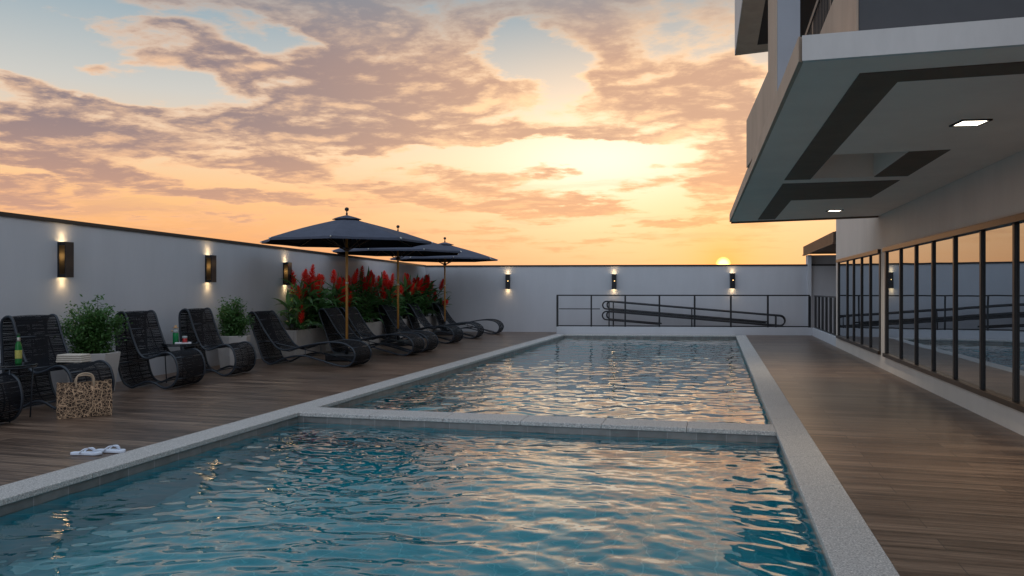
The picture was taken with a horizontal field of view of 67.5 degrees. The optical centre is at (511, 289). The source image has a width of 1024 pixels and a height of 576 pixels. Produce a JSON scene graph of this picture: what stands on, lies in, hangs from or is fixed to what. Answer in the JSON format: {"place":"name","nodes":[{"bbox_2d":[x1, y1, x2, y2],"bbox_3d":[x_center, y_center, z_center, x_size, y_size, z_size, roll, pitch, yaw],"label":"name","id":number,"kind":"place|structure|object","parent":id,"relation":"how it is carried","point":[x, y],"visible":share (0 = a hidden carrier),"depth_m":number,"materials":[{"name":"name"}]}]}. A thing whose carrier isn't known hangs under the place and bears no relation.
{"place":"outdoors","nodes":[
{"label":"outdoors","id":0,"kind":"place"},
{"bbox_2d":[0,422,831,575],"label":"pool water","id":1,"kind":"structure","parent":0,"point":[313,499],"depth_m":5.23,"materials":[{"name":"blue liquid"}]},
{"bbox_2d":[0,336,833,575],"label":"pool edge tiles","id":2,"kind":"object","parent":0,"point":[47,496],"visible":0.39,"depth_m":7.99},
{"bbox_2d":[0,0,835,264],"label":"sky","id":3,"kind":"structure","parent":0,"point":[511,132],"materials":[{"name":"orange"}]},
{"bbox_2d":[0,332,1023,575],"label":"deck","id":4,"kind":"structure","parent":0,"point":[932,484],"depth_m":7.66,"materials":[{"name":"brown wood"}]},
{"bbox_2d":[0,372,23,422],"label":"lounge chair","id":5,"kind":"object","parent":4,"relation":"on","point":[18,398],"visible":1,"depth_m":7.97,"materials":[{"name":"black wicker"}]},
{"bbox_2d":[0,362,37,422],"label":"side table","id":6,"kind":"object","parent":4,"relation":"on","point":[9,365],"visible":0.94,"depth_m":8.23,"materials":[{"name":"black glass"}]},
{"bbox_2d":[15,334,21,363],"bbox_3d":[-5.333,0.636,8.286,0.068,0.325,0.068,0,0,15],"label":"beer bottle","id":7,"kind":"object","parent":6,"relation":"on","point":[18,352],"visible":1,"depth_m":8.26,"materials":[{"name":"green glass"}]},
{"bbox_2d":[0,314,114,409],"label":"lounge chair","id":8,"kind":"object","parent":4,"relation":"on","point":[41,357],"visible":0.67,"depth_m":9.26,"materials":[{"name":"black wicker"}]},
{"bbox_2d":[56,353,90,362],"bbox_3d":[-5.375,0.835,9.405,0.344,0.094,0.200,0,0,5],"label":"folded towel","id":9,"kind":"object","parent":8,"relation":"on","point":[70,358],"visible":1,"depth_m":9.31,"materials":[{"name":"fabric"}]},
{"bbox_2d":[56,372,111,418],"bbox_3d":[-4.745,1.156,8.512,0.546,0.490,0.154,0,0,-36],"label":"tote bag","id":10,"kind":"object","parent":4,"relation":"on","point":[76,399],"visible":1,"depth_m":8.45,"materials":[{"name":"fabric"}]},
{"bbox_2d":[70,447,101,455],"bbox_3d":[-3.620,1.368,6.519,0.262,0.064,0.094,0,0,1],"label":"flip flop","id":11,"kind":"object","parent":4,"relation":"on","point":[93,452],"visible":1,"depth_m":6.50,"materials":[{"name":"rubber"}]},
{"bbox_2d":[63,351,120,391],"bbox_3d":[-5.719,1.125,10.448,0.599,0.550,0.688,0,0,5],"label":"plant pot","id":12,"kind":"object","parent":4,"relation":"on","point":[112,358],"visible":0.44,"depth_m":10.37,"materials":[{"name":"concrete"}]},
{"bbox_2d":[53,294,129,353],"bbox_3d":[-5.694,0.485,10.444,0.980,0.873,0.815,0,0,-30],"label":"shrub","id":13,"kind":"object","parent":12,"relation":"on","point":[93,336],"visible":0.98,"depth_m":10.33,"materials":[{"name":"green plant"}]},
{"bbox_2d":[96,445,125,452],"bbox_3d":[-3.467,1.368,6.626,0.262,0.064,0.089,0,0,5],"label":"flip flop","id":14,"kind":"object","parent":4,"relation":"on","point":[110,450],"visible":0.94,"depth_m":6.60,"materials":[{"name":"rubber"}]},
{"bbox_2d":[114,310,205,388],"bbox_3d":[-5.120,0.849,11.181,1.016,1.102,0.693,0,0,10],"label":"lounge chair","id":15,"kind":"object","parent":4,"relation":"on","point":[143,325],"visible":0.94,"depth_m":11.14,"materials":[{"name":"black wicker"}]},
{"bbox_2d":[162,342,199,382],"bbox_3d":[-5.002,1.100,11.582,0.540,0.600,0.540,0,0,-5],"label":"side table","id":16,"kind":"object","parent":4,"relation":"on","point":[168,344],"visible":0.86,"depth_m":11.45,"materials":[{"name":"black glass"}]},
{"bbox_2d":[171,325,178,342],"bbox_3d":[-5.083,0.665,11.556,0.112,0.268,0.085,0,0,-13],"label":"drink bottle","id":17,"kind":"object","parent":16,"relation":"on","point":[175,331],"visible":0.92,"depth_m":11.53,"materials":[{"name":"green glass"}]},
{"bbox_2d":[175,342,190,343],"bbox_3d":[-4.912,0.790,11.454,0.224,0.018,0.154,0,0,-20],"label":"magazine","id":18,"kind":"object","parent":16,"relation":"on","point":[182,342],"visible":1,"depth_m":11.41,"materials":[{"name":"white paper"}]},
{"bbox_2d":[0,211,425,395],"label":"boundary wall","id":19,"kind":"structure","parent":4,"relation":"on","point":[161,274],"depth_m":12.40,"materials":[{"name":"paint"}]},
{"bbox_2d":[57,242,73,276],"bbox_3d":[-6.197,-0.420,10.642,0.133,0.490,0.150,0,0,12],"label":"wall sconce","id":20,"kind":"object","parent":19,"relation":"attached to","point":[65,259],"depth_m":10.58,"materials":[{"name":"brown metal"}]},
{"bbox_2d":[205,255,215,281],"bbox_3d":[-5.477,-0.385,13.938,0.133,0.490,0.150,0,0,12],"label":"wall sconce","id":21,"kind":"object","parent":19,"relation":"attached to","point":[210,268],"depth_m":13.87,"materials":[{"name":"brown metal"}]},
{"bbox_2d":[283,262,291,284],"bbox_3d":[-4.885,-0.355,16.677,0.133,0.490,0.150,0,0,12],"label":"wall sconce","id":22,"kind":"object","parent":19,"relation":"attached to","point":[287,268],"depth_m":16.61,"materials":[{"name":"brown metal"}]},
{"bbox_2d":[178,307,255,375],"bbox_3d":[-4.891,0.849,12.760,1.016,1.102,0.693,0,0,9],"label":"lounge chair","id":23,"kind":"object","parent":4,"relation":"on","point":[195,316],"visible":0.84,"depth_m":12.71,"materials":[{"name":"black wicker"}]},
{"bbox_2d":[216,335,250,367],"bbox_3d":[-5.038,1.110,13.889,0.542,0.580,0.621,0,0,-5],"label":"plant pot","id":24,"kind":"object","parent":4,"relation":"on","point":[226,356],"visible":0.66,"depth_m":13.66,"materials":[{"name":"concrete"}]},
{"bbox_2d":[215,295,255,336],"bbox_3d":[-5.035,0.487,13.910,0.724,0.794,0.863,0,0,-12],"label":"shrub","id":25,"kind":"object","parent":24,"relation":"in","point":[233,322],"visible":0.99,"depth_m":13.80,"materials":[{"name":"green plant"}]},
{"bbox_2d":[248,310,371,366],"bbox_3d":[-3.797,0.896,14.401,2.240,1.004,0.673,0,0,16],"label":"chaise lounge","id":26,"kind":"object","parent":4,"relation":"on","point":[266,320],"visible":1,"depth_m":14.44,"materials":[{"name":"black wicker"}]},
{"bbox_2d":[260,207,432,360],"bbox_3d":[-3.296,-0.125,15.298,3.172,3.050,3.172,0,0,20],"label":"patio umbrella","id":27,"kind":"object","parent":4,"relation":"on","point":[346,232],"visible":0.96,"depth_m":15.03,"materials":[{"name":"grey fabric"}]},
{"bbox_2d":[270,315,438,356],"bbox_3d":[-3.746,1.120,20.774,0.605,0.560,9.750,0,0,12],"label":"long planter","id":28,"kind":"object","parent":4,"relation":"on","point":[311,335],"visible":0.23,"depth_m":17.02,"materials":[{"name":"concrete"}]},
{"bbox_2d":[273,283,324,330],"bbox_3d":[-4.571,0.375,16.203,1.086,1.096,1.001,0,0,15],"label":"flowering plant","id":29,"kind":"object","parent":28,"relation":"in","point":[296,320],"visible":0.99,"depth_m":16.20,"materials":[{"name":"green plant"}]},
{"bbox_2d":[278,264,324,329],"bbox_3d":[-4.596,0.158,16.859,1.026,1.468,1.131,0,0,-14],"label":"flowering plant","id":30,"kind":"object","parent":28,"relation":"on","point":[304,285],"visible":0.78,"depth_m":16.81,"materials":[{"name":"green plant"}]},
{"bbox_2d":[293,274,339,327],"bbox_3d":[-4.475,0.181,17.257,1.095,1.424,1.137,0,0,15],"label":"flowering plant","id":31,"kind":"object","parent":28,"relation":"on","point":[319,304],"visible":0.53,"depth_m":17.21,"materials":[{"name":"green plant"}]},
{"bbox_2d":[310,273,333,327],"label":"flowering plant","id":32,"kind":"object","parent":28,"relation":"on","point":[320,282],"visible":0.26,"depth_m":17.63,"materials":[{"name":"green plant"}]},
{"bbox_2d":[320,269,352,323],"bbox_3d":[-4.342,0.203,18.251,1.247,1.380,1.058,0,0,15],"label":"flowering plant","id":33,"kind":"object","parent":28,"relation":"on","point":[336,289],"visible":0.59,"depth_m":18.22,"materials":[{"name":"red plant"}]},
{"bbox_2d":[330,268,365,316],"bbox_3d":[-4.195,0.172,19.261,1.140,1.441,1.115,0,0,-25],"label":"flowering plant","id":34,"kind":"object","parent":28,"relation":"on","point":[353,283],"visible":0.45,"depth_m":19.20,"materials":[{"name":"red plant"}]},
{"bbox_2d":[329,280,366,321],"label":"flowering plant","id":35,"kind":"object","parent":28,"relation":"on","point":[343,299],"visible":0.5,"depth_m":18.54,"materials":[{"name":"green plant"}]},
{"bbox_2d":[342,275,373,322],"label":"flowering plant","id":36,"kind":"object","parent":28,"relation":"on","point":[361,305],"visible":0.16,"depth_m":19.63,"materials":[{"name":"green plant"}]},
{"bbox_2d":[355,267,378,315],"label":"flowering plant","id":37,"kind":"object","parent":28,"relation":"on","point":[368,272],"visible":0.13,"depth_m":20.62,"materials":[{"name":"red plant"}]},
{"bbox_2d":[356,265,387,322],"bbox_3d":[-3.795,0.123,20.023,1.154,1.540,1.032,0,0,15],"label":"flowering plant","id":38,"kind":"object","parent":28,"relation":"on","point":[368,290],"visible":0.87,"depth_m":19.93,"materials":[{"name":"green plant"}]},
{"bbox_2d":[369,274,396,321],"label":"flowering plant","id":39,"kind":"object","parent":28,"relation":"in","point":[381,293],"visible":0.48,"depth_m":20.95,"materials":[{"name":"green plant"}]},
{"bbox_2d":[377,270,399,306],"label":"flowering plant","id":40,"kind":"object","parent":28,"relation":"in","point":[384,272],"visible":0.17,"depth_m":21.78,"materials":[{"name":"red plant"}]},
{"bbox_2d":[376,273,404,319],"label":"flowering plant","id":41,"kind":"object","parent":28,"relation":"in","point":[390,286],"visible":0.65,"depth_m":21.37,"materials":[{"name":"green plant"}]},
{"bbox_2d":[388,279,412,318],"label":"flowering plant","id":42,"kind":"object","parent":28,"relation":"in","point":[401,299],"visible":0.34,"depth_m":22.31,"materials":[{"name":"green plant"}]},
{"bbox_2d":[395,273,424,318],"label":"flowering plant","id":43,"kind":"object","parent":28,"relation":"in","point":[408,293],"visible":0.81,"depth_m":22.76,"materials":[{"name":"green plant"}]},
{"bbox_2d":[399,273,425,318],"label":"flowering plant","id":44,"kind":"object","parent":28,"relation":"in","point":[418,285],"visible":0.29,"depth_m":23.23,"materials":[{"name":"red plant"}]},
{"bbox_2d":[408,274,432,311],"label":"flowering plant","id":45,"kind":"object","parent":28,"relation":"in","point":[417,280],"visible":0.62,"depth_m":23.67,"materials":[{"name":"green plant"}]},
{"bbox_2d":[418,274,441,315],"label":"flowering plant","id":46,"kind":"object","parent":28,"relation":"in","point":[428,285],"visible":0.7,"depth_m":23.97,"materials":[{"name":"green plant"}]},
{"bbox_2d":[425,279,451,316],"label":"flowering plant","id":47,"kind":"object","parent":28,"relation":"in","point":[434,298],"visible":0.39,"depth_m":25.05,"materials":[{"name":"green plant"}]},
{"bbox_2d":[318,307,424,355],"bbox_3d":[-3.072,0.896,16.790,2.240,1.004,0.673,0,0,15],"label":"chaise lounge","id":48,"kind":"object","parent":4,"relation":"on","point":[333,319],"visible":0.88,"depth_m":16.83,"materials":[{"name":"black wicker"}]},
{"bbox_2d":[338,307,438,351],"bbox_3d":[-2.856,0.896,17.675,2.240,1.004,0.673,0,0,15],"label":"chaise lounge","id":49,"kind":"object","parent":4,"relation":"on","point":[356,327],"visible":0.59,"depth_m":17.71,"materials":[{"name":"black wicker"}]},
{"bbox_2d":[332,225,461,345],"bbox_3d":[-2.899,-0.125,19.497,3.172,3.050,3.172,0,0,38],"label":"patio umbrella","id":50,"kind":"object","parent":4,"relation":"on","point":[433,249],"visible":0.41,"depth_m":19.47,"materials":[{"name":"fabric"}]},
{"bbox_2d":[377,304,463,343],"bbox_3d":[-2.455,0.896,20.558,2.240,1.004,0.673,0,0,19],"label":"chaise lounge","id":51,"kind":"object","parent":4,"relation":"on","point":[388,311],"visible":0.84,"depth_m":20.63,"materials":[{"name":"black wicker"}]},
{"bbox_2d":[390,237,497,334],"bbox_3d":[-2.094,-0.125,23.909,3.172,3.050,3.172,0,0,9],"label":"patio umbrella","id":52,"kind":"object","parent":4,"relation":"on","point":[464,255],"visible":0.75,"depth_m":23.82,"materials":[{"name":"fabric"}]},
{"bbox_2d":[405,303,483,338],"bbox_3d":[-1.983,0.896,22.518,2.240,1.004,0.673,0,0,12],"label":"chaise lounge","id":53,"kind":"object","parent":4,"relation":"on","point":[425,322],"visible":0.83,"depth_m":22.52,"materials":[{"name":"black wicker"}]},
{"bbox_2d":[0,334,899,575],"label":"pool coping","id":54,"kind":"object","parent":4,"relation":"on","point":[850,544],"visible":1,"depth_m":7.43,"materials":[{"name":"stone"}]},
{"bbox_2d":[432,302,503,333],"bbox_3d":[-1.421,0.896,24.681,2.240,1.004,0.673,0,0,11],"label":"chaise lounge","id":55,"kind":"object","parent":4,"relation":"on","point":[440,319],"visible":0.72,"depth_m":24.66,"materials":[{"name":"black wicker"}]},
{"bbox_2d":[426,264,835,332],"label":"boundary wall","id":56,"kind":"structure","parent":4,"relation":"on","point":[526,302],"depth_m":25.41,"materials":[{"name":"paint"}]},
{"bbox_2d":[505,274,509,288],"bbox_3d":[-0.141,-0.280,25.677,0.150,0.490,0.139,0,0,5],"label":"wall sconce","id":57,"kind":"object","parent":56,"relation":"attached to","point":[507,281],"depth_m":25.61,"materials":[{"name":"brown metal"}]},
{"bbox_2d":[612,274,615,288],"bbox_3d":[3.377,-0.278,25.364,0.150,0.490,0.139,0,0,5],"label":"wall sconce","id":58,"kind":"object","parent":56,"relation":"attached to","point":[613,281],"depth_m":25.30,"materials":[{"name":"brown metal"}]},
{"bbox_2d":[730,273,734,287],"bbox_3d":[7.195,-0.300,25.025,0.150,0.490,0.139,0,0,5],"label":"wall sconce","id":59,"kind":"object","parent":56,"relation":"attached to","point":[732,280],"depth_m":24.96,"materials":[{"name":"brown metal"}]},
{"bbox_2d":[556,326,811,334],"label":"wall","id":60,"kind":"structure","parent":4,"relation":"on","point":[563,330],"depth_m":24.04,"materials":[{"name":"paint"}]},
{"bbox_2d":[556,295,810,327],"bbox_3d":[5.344,0.787,24.143,7.884,1.276,0.068,0,0,5],"label":"guard railing","id":61,"kind":"object","parent":60,"relation":"on","point":[659,325],"visible":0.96,"depth_m":24.14,"materials":[{"name":"black metal"}]},
{"bbox_2d":[802,231,835,327],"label":"pavilion","id":62,"kind":"structure","parent":4,"relation":"on","point":[826,244],"depth_m":24.70,"materials":[{"name":"paint"}]},
{"bbox_2d":[812,328,835,346],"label":"wall","id":63,"kind":"structure","parent":4,"relation":"on","point":[825,336],"depth_m":20.97,"materials":[{"name":"paint"}]},
{"bbox_2d":[814,295,835,335],"bbox_3d":[8.719,0.665,21.302,0.060,1.000,4.820,0,0,15],"label":"slat railing","id":64,"kind":"object","parent":63,"relation":"on","point":[826,314],"visible":0.89,"depth_m":21.20,"materials":[{"name":"black metal"}]},
{"bbox_2d":[729,0,1023,435],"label":"pool building","id":65,"kind":"structure","parent":4,"relation":"on","point":[859,107],"depth_m":7.97,"materials":[{"name":"paint"}]},
{"bbox_2d":[826,210,842,211],"bbox_3d":[5.470,-1.345,12.999,0.230,0.014,0.230,0,0,7],"label":"downlight","id":66,"kind":"object","parent":65,"relation":"attached to","point":[834,210],"visible":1,"depth_m":12.99,"materials":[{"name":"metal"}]},
{"bbox_2d":[836,249,880,354],"bbox_3d":[7.312,0.214,16.205,0.170,1.897,5.019,0,0,15],"label":"window","id":67,"kind":"structure","parent":65,"relation":"in","point":[859,275],"depth_m":15.66,"materials":[{"name":"glass"}]},
{"bbox_2d":[882,212,1023,412],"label":"window","id":68,"kind":"structure","parent":65,"relation":"in","point":[954,299],"depth_m":9.16,"materials":[{"name":"clear glass"}]},
{"bbox_2d":[949,119,992,126],"bbox_3d":[3.689,-1.345,6.169,0.230,0.014,0.230,0,0,7],"label":"downlight","id":69,"kind":"object","parent":65,"relation":"attached to","point":[969,122],"visible":1,"depth_m":6.15,"materials":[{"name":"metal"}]},
{"bbox_2d":[343,338,769,423],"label":"pool water","id":70,"kind":"structure","parent":0,"point":[703,380],"depth_m":12.17,"materials":[{"name":"blue liquid"}]},
{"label":"ramp","id":71,"kind":"structure","parent":0,"visible":0},
{"bbox_2d":[602,301,784,326],"bbox_3d":[5.758,0.864,24.448,5.764,1.046,0.051,0,0,5],"label":"ramp handrail","id":72,"kind":"object","parent":71,"relation":"on","point":[662,315],"visible":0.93,"depth_m":24.48,"materials":[{"name":"black metal"}]},
{"bbox_2d":[606,300,785,326],"bbox_3d":[5.967,0.866,24.992,5.764,1.050,0.051,0,0,5],"label":"ramp handrail","id":73,"kind":"object","parent":71,"relation":"on","point":[684,314],"visible":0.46,"depth_m":25.02,"materials":[{"name":"black metal"}]}
]}

